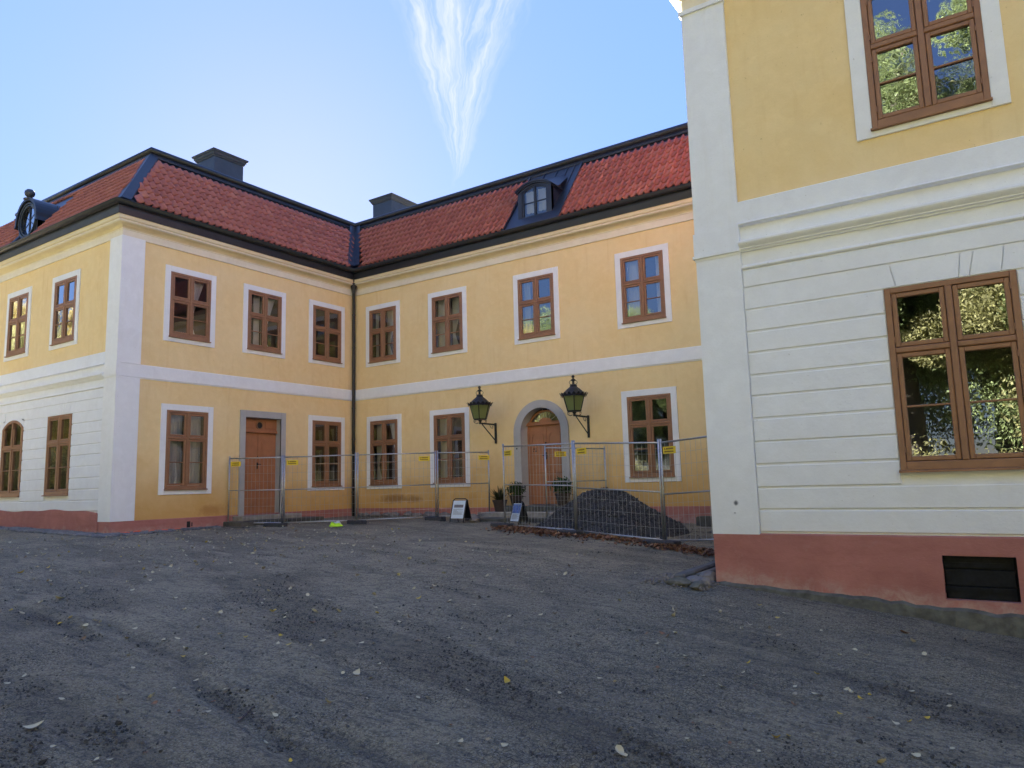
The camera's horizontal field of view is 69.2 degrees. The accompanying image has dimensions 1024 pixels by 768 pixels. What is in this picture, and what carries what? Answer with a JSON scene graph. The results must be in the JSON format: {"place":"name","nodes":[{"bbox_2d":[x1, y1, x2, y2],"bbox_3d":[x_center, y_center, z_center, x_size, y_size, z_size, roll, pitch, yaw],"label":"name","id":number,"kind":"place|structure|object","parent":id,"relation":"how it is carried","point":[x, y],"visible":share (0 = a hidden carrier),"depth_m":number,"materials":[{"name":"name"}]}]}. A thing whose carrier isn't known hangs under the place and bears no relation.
{"place":"outdoors","nodes":[
{"label":"outdoors","id":0,"kind":"place"},
{"bbox_2d":[0,0,686,226],"label":"sky","id":1,"kind":"structure","parent":0,"point":[333,107],"materials":[{"name":"blue"}]},
{"bbox_2d":[0,512,1023,767],"bbox_3d":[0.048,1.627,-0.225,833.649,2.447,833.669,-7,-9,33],"label":"ground","id":2,"kind":"structure","parent":0,"point":[886,660],"depth_m":6.02,"materials":[{"name":"grey gravel"}]},
{"bbox_2d":[23,720,43,727],"bbox_3d":[-2.865,2.045,4.448,0.116,0.030,0.064,-7,2,-21],"label":"fallen leaf","id":3,"kind":"object","parent":2,"relation":"on","point":[34,725],"visible":1,"depth_m":4.46,"materials":[{"name":"grey plant"}]},
{"bbox_2d":[0,525,220,537],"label":"cobblestones","id":4,"kind":"structure","parent":2,"relation":"on","point":[61,532],"depth_m":17.89,"materials":[{"name":"grey stone"}]},
{"bbox_2d":[120,528,179,532],"bbox_3d":[-8.738,3.570,18.053,0.128,0.066,1.586,-7,-9,33],"label":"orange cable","id":5,"kind":"object","parent":2,"relation":"on","point":[150,530],"visible":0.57,"depth_m":17.78,"materials":[{"name":"plastic"}]},
{"bbox_2d":[237,706,253,721],"bbox_3d":[-1.690,2.094,4.713,0.015,0.017,0.336,-1,-8,-4],"label":"twig","id":6,"kind":"object","parent":2,"relation":"on","point":[239,720],"visible":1,"depth_m":4.69,"materials":[{"name":"grey wood"}]},
{"bbox_2d":[227,455,282,523],"bbox_3d":[-6.860,2.859,19.830,1.611,1.900,0.057,-3,-8,12],"label":"fence","id":7,"kind":"object","parent":2,"relation":"on","point":[236,463],"visible":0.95,"depth_m":19.88,"materials":[{"name":"metal"}]},
{"bbox_2d":[223,513,323,527],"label":"stone steps","id":8,"kind":"structure","parent":2,"relation":"on","point":[242,521],"depth_m":20.27,"materials":[{"name":"grey stone"}]},
{"bbox_2d":[263,523,287,526],"bbox_3d":[-6.147,3.673,19.297,0.620,0.139,0.220,-4,-8,19],"label":"ballast block","id":9,"kind":"object","parent":2,"relation":"on","point":[274,524],"depth_m":19.20,"materials":[{"name":"grey concrete"}]},
{"bbox_2d":[283,453,355,522],"bbox_3d":[-5.103,2.799,19.738,1.901,1.903,0.058,-1,-8,-5],"label":"fence","id":10,"kind":"object","parent":2,"relation":"on","point":[292,462],"visible":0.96,"depth_m":19.74,"materials":[{"name":"metal"}]},
{"bbox_2d":[329,521,342,526],"bbox_3d":[-4.478,3.540,18.871,0.320,0.139,0.580,1,-8,-16],"label":"safety vest","id":11,"kind":"object","parent":2,"relation":"on","point":[336,524],"visible":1,"depth_m":18.71,"materials":[{"name":"fabric"}]},
{"bbox_2d":[0,122,711,532],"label":"manor house","id":12,"kind":"structure","parent":2,"relation":"on","point":[176,332],"depth_m":20.50,"materials":[{"name":"yellow paint"}]},
{"bbox_2d":[0,419,23,497],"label":"window","id":13,"kind":"structure","parent":12,"relation":"in","point":[13,448],"depth_m":20.61,"materials":[{"name":"brown paint"}]},
{"bbox_2d":[3,286,32,361],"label":"window","id":14,"kind":"structure","parent":12,"relation":"in","point":[18,317],"depth_m":21.13,"materials":[{"name":"brown paint"}]},
{"bbox_2d":[42,413,72,495],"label":"window","id":15,"kind":"structure","parent":12,"relation":"in","point":[60,442],"depth_m":19.14,"materials":[{"name":"brown paint"}]},
{"bbox_2d":[49,268,80,350],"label":"window","id":16,"kind":"structure","parent":12,"relation":"in","point":[55,341],"depth_m":19.69,"materials":[{"name":"brown paint"}]},
{"bbox_2d":[158,403,213,494],"bbox_3d":[-8.484,1.702,19.258,0.297,2.295,1.476,-7,-9,33],"label":"window","id":17,"kind":"structure","parent":12,"relation":"in","point":[171,437],"depth_m":19.23,"materials":[{"name":"brown paint"}]},
{"bbox_2d":[163,264,216,347],"bbox_3d":[-8.594,-2.031,19.746,0.297,2.000,1.476,-7,-9,33],"label":"window","id":18,"kind":"structure","parent":12,"relation":"in","point":[196,281],"depth_m":19.68,"materials":[{"name":"brown paint"}]},
{"bbox_2d":[238,410,285,515],"bbox_3d":[-7.182,2.246,21.164,0.300,2.915,1.550,-7,-9,33],"label":"doorway","id":19,"kind":"structure","parent":12,"relation":"in","point":[254,443],"depth_m":21.27,"materials":[{"name":"brown wood"}]},
{"bbox_2d":[242,283,285,358],"bbox_3d":[-7.273,-1.803,21.688,0.297,2.000,1.476,-7,-9,33],"label":"window","id":20,"kind":"structure","parent":12,"relation":"in","point":[268,297],"depth_m":21.63,"materials":[{"name":"brown paint"}]},
{"bbox_2d":[307,415,344,490],"bbox_3d":[-5.781,2.152,23.117,0.165,2.295,1.476,-7,-9,33],"label":"window","id":21,"kind":"structure","parent":12,"relation":"in","point":[326,421],"depth_m":23.07,"materials":[{"name":"brown paint"}]},
{"bbox_2d":[308,299,344,367],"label":"window","id":22,"kind":"structure","parent":12,"relation":"in","point":[314,305],"depth_m":23.57,"materials":[{"name":"brown paint"}]},
{"bbox_2d":[366,300,399,367],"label":"window","id":23,"kind":"structure","parent":12,"relation":"in","point":[392,309],"depth_m":23.87,"materials":[{"name":"brown paint"}]},
{"bbox_2d":[367,414,401,488],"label":"window","id":24,"kind":"structure","parent":12,"relation":"in","point":[395,420],"depth_m":23.34,"materials":[{"name":"brown paint"}]},
{"bbox_2d":[428,286,467,357],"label":"window","id":25,"kind":"structure","parent":12,"relation":"in","point":[458,295],"depth_m":22.42,"materials":[{"name":"brown paint"}]},
{"bbox_2d":[430,407,470,487],"bbox_3d":[-1.789,1.884,21.918,1.476,2.295,0.297,-7,-9,33],"label":"window","id":26,"kind":"structure","parent":12,"relation":"in","point":[446,416],"depth_m":21.88,"materials":[{"name":"brown paint"}]},
{"bbox_2d":[467,386,496,443],"bbox_3d":[-0.751,0.838,20.503,0.743,1.570,1.042,-16,-16,61],"label":"wall lantern","id":27,"kind":"object","parent":12,"relation":"attached to","point":[479,404],"depth_m":20.30,"materials":[{"name":"paint"}]},
{"bbox_2d":[513,266,559,344],"bbox_3d":[0.714,-2.151,20.689,1.476,2.000,0.297,-7,-9,33],"label":"window","id":28,"kind":"structure","parent":12,"relation":"in","point":[534,277],"depth_m":20.64,"materials":[{"name":"brown paint"}]},
{"bbox_2d":[514,400,571,504],"bbox_3d":[0.879,1.841,20.179,1.740,2.848,0.418,-7,-9,33],"label":"doorway","id":29,"kind":"structure","parent":12,"relation":"in","point":[545,431],"depth_m":20.33,"materials":[{"name":"brown wood"}]},
{"bbox_2d":[559,375,589,437],"bbox_3d":[1.701,0.552,18.870,0.743,1.570,1.042,-16,-16,61],"label":"wall lantern","id":30,"kind":"object","parent":12,"relation":"attached to","point":[573,395],"depth_m":18.66,"materials":[{"name":"paint"}]},
{"bbox_2d":[614,243,671,328],"bbox_3d":[3.362,-2.460,18.924,1.476,2.000,0.297,-7,-9,33],"label":"window","id":31,"kind":"structure","parent":12,"relation":"in","point":[637,281],"depth_m":18.89,"materials":[{"name":"brown paint"}]},
{"bbox_2d":[621,386,681,482],"bbox_3d":[3.429,1.264,18.363,1.476,2.295,0.165,-7,-9,33],"label":"window","id":32,"kind":"structure","parent":12,"relation":"in","point":[668,393],"depth_m":18.33,"materials":[{"name":"brown paint"}]},
{"bbox_2d":[353,668,359,674],"bbox_3d":[-1.165,2.166,5.575,0.053,0.023,0.080,15,17,16],"label":"fallen leaf","id":33,"kind":"object","parent":2,"relation":"on","point":[356,672],"visible":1,"depth_m":5.59,"materials":[{"name":"white plant"}]},
{"bbox_2d":[347,520,366,524],"bbox_3d":[-4.077,3.639,19.510,0.620,0.139,0.220,-9,-11,43],"label":"ballast block","id":34,"kind":"object","parent":2,"relation":"on","point":[356,522],"depth_m":19.36,"materials":[{"name":"grey concrete"}]},
{"bbox_2d":[369,512,380,516],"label":"rubble stone","id":35,"kind":"object","parent":2,"relation":"on","point":[375,514],"visible":0.84,"depth_m":22.70,"materials":[{"name":"grey stone"}]},
{"bbox_2d":[388,512,399,516],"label":"rubble stone","id":36,"kind":"object","parent":2,"relation":"on","point":[391,514],"visible":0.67,"depth_m":22.30,"materials":[{"name":"grey stone"}]},
{"bbox_2d":[357,451,436,519],"bbox_3d":[-3.096,2.771,20.018,2.116,1.911,0.058,0,-8,-11],"label":"fence","id":37,"kind":"object","parent":2,"relation":"on","point":[424,458],"visible":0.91,"depth_m":20.06,"materials":[{"name":"metal"}]},
{"bbox_2d":[403,511,411,515],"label":"rubble stone","id":38,"kind":"object","parent":2,"relation":"on","point":[408,513],"visible":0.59,"depth_m":22.11,"materials":[{"name":"grey stone"}]},
{"bbox_2d":[425,516,445,520],"bbox_3d":[-2.052,3.606,19.838,0.620,0.139,0.220,-8,-10,38],"label":"ballast block","id":39,"kind":"object","parent":2,"relation":"on","point":[435,518],"depth_m":19.71,"materials":[{"name":"grey concrete"}]},
{"bbox_2d":[439,512,449,515],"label":"rubble stone","id":40,"kind":"object","parent":2,"relation":"on","point":[443,513],"visible":0.48,"depth_m":21.22,"materials":[{"name":"grey stone"}]},
{"bbox_2d":[0,521,915,762],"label":"scattered leaves","id":41,"kind":"object","parent":2,"relation":"on","point":[619,749],"visible":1,"depth_m":10.97,"materials":[{"name":"yellow plant"}]},
{"bbox_2d":[449,498,471,522],"bbox_3d":[-1.323,3.245,19.093,0.486,0.610,0.355,-7,-10,37],"label":"poster stand","id":42,"kind":"object","parent":2,"relation":"on","point":[460,509],"visible":1,"depth_m":19.03,"materials":[{"name":"paper"}]},
{"bbox_2d":[437,450,489,516],"bbox_3d":[-1.323,2.750,20.309,1.440,1.885,0.058,-1,-8,-7],"label":"fence","id":43,"kind":"object","parent":2,"relation":"on","point":[483,457],"visible":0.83,"depth_m":20.34,"materials":[{"name":"metal"}]},
{"bbox_2d":[468,517,479,522],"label":"rubble stone","id":44,"kind":"object","parent":2,"relation":"on","point":[474,519],"visible":0.93,"depth_m":19.03,"materials":[{"name":"grey stone"}]},
{"bbox_2d":[490,522,513,526],"bbox_3d":[-0.225,3.287,17.200,0.220,0.139,0.700,4,-10,-36],"label":"ballast block","id":45,"kind":"object","parent":2,"relation":"on","point":[497,524],"depth_m":17.10,"materials":[{"name":"grey concrete"}]},
{"bbox_2d":[0,540,1022,767],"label":"soil crumbs","id":46,"kind":"object","parent":2,"relation":"on","point":[117,723],"visible":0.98,"depth_m":5.10,"materials":[{"name":"grey soil"}]},
{"bbox_2d":[465,505,562,522],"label":"stone steps","id":47,"kind":"structure","parent":2,"relation":"on","point":[499,516],"depth_m":19.16,"materials":[{"name":"grey stone"}]},
{"bbox_2d":[487,487,510,511],"bbox_3d":[-0.384,3.059,19.914,0.940,0.711,0.931,-7,-9,33],"label":"potted plant","id":48,"kind":"object","parent":47,"relation":"on","point":[498,502],"visible":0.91,"depth_m":19.80,"materials":[{"name":"green plant"}]},
{"bbox_2d":[507,481,526,505],"bbox_3d":[0.112,2.951,20.026,0.621,0.669,0.586,-7,-9,33],"label":"potted plant","id":49,"kind":"object","parent":47,"relation":"on","point":[516,489],"visible":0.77,"depth_m":19.93,"materials":[{"name":"green plant"}]},
{"bbox_2d":[550,476,572,505],"bbox_3d":[1.317,2.750,19.176,0.670,0.776,0.678,0,-8,-8],"label":"potted plant","id":50,"kind":"object","parent":47,"relation":"on","point":[560,494],"visible":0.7,"depth_m":19.05,"materials":[{"name":"green plant"}]},
{"bbox_2d":[509,501,529,524],"bbox_3d":[0.168,3.094,17.805,0.355,0.571,0.406,4,-9,-34],"label":"poster stand","id":51,"kind":"object","parent":2,"relation":"on","point":[518,512],"visible":0.87,"depth_m":17.75,"materials":[{"name":"paper"}]},
{"bbox_2d":[502,440,575,529],"bbox_3d":[0.537,2.253,16.329,0.057,2.023,2.550,4,-9,-35],"label":"fence","id":52,"kind":"object","parent":2,"relation":"on","point":[508,453],"visible":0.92,"depth_m":16.27,"materials":[{"name":"metal"}]},
{"bbox_2d":[557,529,583,536],"bbox_3d":[1.180,3.024,15.060,0.220,0.139,0.620,4,-10,-36],"label":"ballast block","id":53,"kind":"object","parent":2,"relation":"on","point":[571,531],"depth_m":14.87,"materials":[{"name":"grey concrete"}]},
{"bbox_2d":[544,446,606,517],"bbox_3d":[1.607,2.480,18.538,1.615,1.926,0.058,0,-8,-14],"label":"fence","id":54,"kind":"object","parent":2,"relation":"on","point":[562,453],"visible":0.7,"depth_m":18.52,"materials":[{"name":"metal"}]},
{"bbox_2d":[489,487,704,545],"bbox_3d":[2.027,2.799,16.142,3.937,1.125,5.533,4,-9,-34],"label":"gravel heap","id":55,"kind":"object","parent":2,"relation":"on","point":[599,503],"visible":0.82,"depth_m":15.31,"materials":[{"name":"grey gravel"}]},
{"bbox_2d":[480,525,714,556],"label":"leaf litter","id":56,"kind":"object","parent":2,"relation":"on","point":[702,551],"visible":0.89,"depth_m":13.72,"materials":[{"name":"brown plant"}]},
{"bbox_2d":[573,439,663,539],"bbox_3d":[1.981,2.024,14.287,0.057,2.029,2.425,4,-9,-34],"label":"fence","id":57,"kind":"object","parent":2,"relation":"on","point":[581,450],"visible":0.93,"depth_m":14.20,"materials":[{"name":"metal"}]},
{"bbox_2d":[643,539,680,545],"bbox_3d":[2.605,2.784,12.929,0.220,0.139,0.720,4,-10,-38],"label":"ballast block","id":58,"kind":"object","parent":2,"relation":"on","point":[656,541],"depth_m":12.84,"materials":[{"name":"grey concrete"}]},
{"bbox_2d":[664,577,691,586],"bbox_3d":[2.020,2.407,9.022,0.325,0.127,0.198,-7,-9,33],"label":"broken stone","id":59,"kind":"object","parent":2,"relation":"on","point":[681,581],"visible":0.89,"depth_m":8.96,"materials":[{"name":"grey stone"}]},
{"bbox_2d":[639,573,718,590],"bbox_3d":[2.113,2.438,9.213,0.882,0.134,0.814,-7,-9,33],"label":"stone rubble","id":60,"kind":"object","parent":2,"relation":"on","point":[661,580],"visible":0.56,"depth_m":9.14,"materials":[{"name":"grey stone"}]},
{"bbox_2d":[660,436,713,540],"bbox_3d":[3.321,1.762,12.368,0.057,1.982,2.241,4,-9,-35],"label":"fence","id":61,"kind":"object","parent":2,"relation":"on","point":[669,449],"visible":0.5,"depth_m":13.03,"materials":[{"name":"metal"}]},
{"bbox_2d":[686,575,700,582],"bbox_3d":[2.260,2.425,9.163,0.263,0.130,0.230,-7,-9,33],"label":"broken stone","id":62,"kind":"object","parent":2,"relation":"on","point":[692,578],"visible":0.3,"depth_m":9.12,"materials":[{"name":"grey stone"}]},
{"bbox_2d":[674,561,714,577],"bbox_3d":[2.586,2.536,10.007,0.140,0.180,2.000,-6,-9,32],"label":"kerb stone","id":63,"kind":"object","parent":2,"relation":"on","point":[694,570],"visible":0.26,"depth_m":9.60,"materials":[{"name":"grey stone"}]},
{"bbox_2d":[689,581,704,589],"bbox_3d":[2.200,2.407,8.822,0.243,0.127,0.154,4,-9,-35],"label":"broken stone","id":64,"kind":"object","parent":2,"relation":"on","point":[695,585],"visible":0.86,"depth_m":8.76,"materials":[{"name":"grey stone"}]},
{"bbox_2d":[696,516,711,526],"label":"stone slab","id":65,"kind":"structure","parent":2,"relation":"on","point":[700,520],"depth_m":16.81,"materials":[{"name":"grey stone"}]},
{"bbox_2d":[698,577,711,587],"bbox_3d":[2.333,2.412,8.971,0.166,0.166,0.176,0,-8,-11],"label":"broken stone","id":66,"kind":"object","parent":2,"relation":"on","point":[706,581],"visible":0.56,"depth_m":8.92,"materials":[{"name":"grey stone"}]},
{"bbox_2d":[696,567,715,575],"bbox_3d":[2.746,2.530,9.923,0.090,0.165,1.500,-6,-9,32],"label":"kerb stone","id":67,"kind":"object","parent":2,"relation":"on","point":[711,569],"visible":0.2,"depth_m":9.66,"materials":[{"name":"grey stone"}]},
{"bbox_2d":[699,570,715,580],"bbox_3d":[2.464,2.439,9.294,0.266,0.209,0.200,6,-10,-43],"label":"broken stone","id":68,"kind":"object","parent":2,"relation":"on","point":[710,575],"visible":0.41,"depth_m":9.23,"materials":[{"name":"grey stone"}]},
{"bbox_2d":[669,0,1023,638],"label":"wing house","id":69,"kind":"structure","parent":2,"relation":"on","point":[857,174],"depth_m":8.74,"materials":[{"name":"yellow paint"}]},
{"bbox_2d":[844,0,1011,141],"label":"window","id":70,"kind":"structure","parent":69,"relation":"in","point":[863,48],"depth_m":8.44,"materials":[{"name":"brown paint"}]},
{"bbox_2d":[884,269,1023,472],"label":"window","id":71,"kind":"structure","parent":69,"relation":"in","point":[898,350],"depth_m":7.96,"materials":[{"name":"brown paint"}]},
{"bbox_2d":[911,753,920,756],"bbox_3d":[2.287,2.103,4.211,0.070,0.018,0.039,11,4,-16],"label":"fallen leaf","id":72,"kind":"object","parent":2,"relation":"on","point":[917,754],"visible":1,"depth_m":4.22,"materials":[{"name":"grey plant"}]}
]}

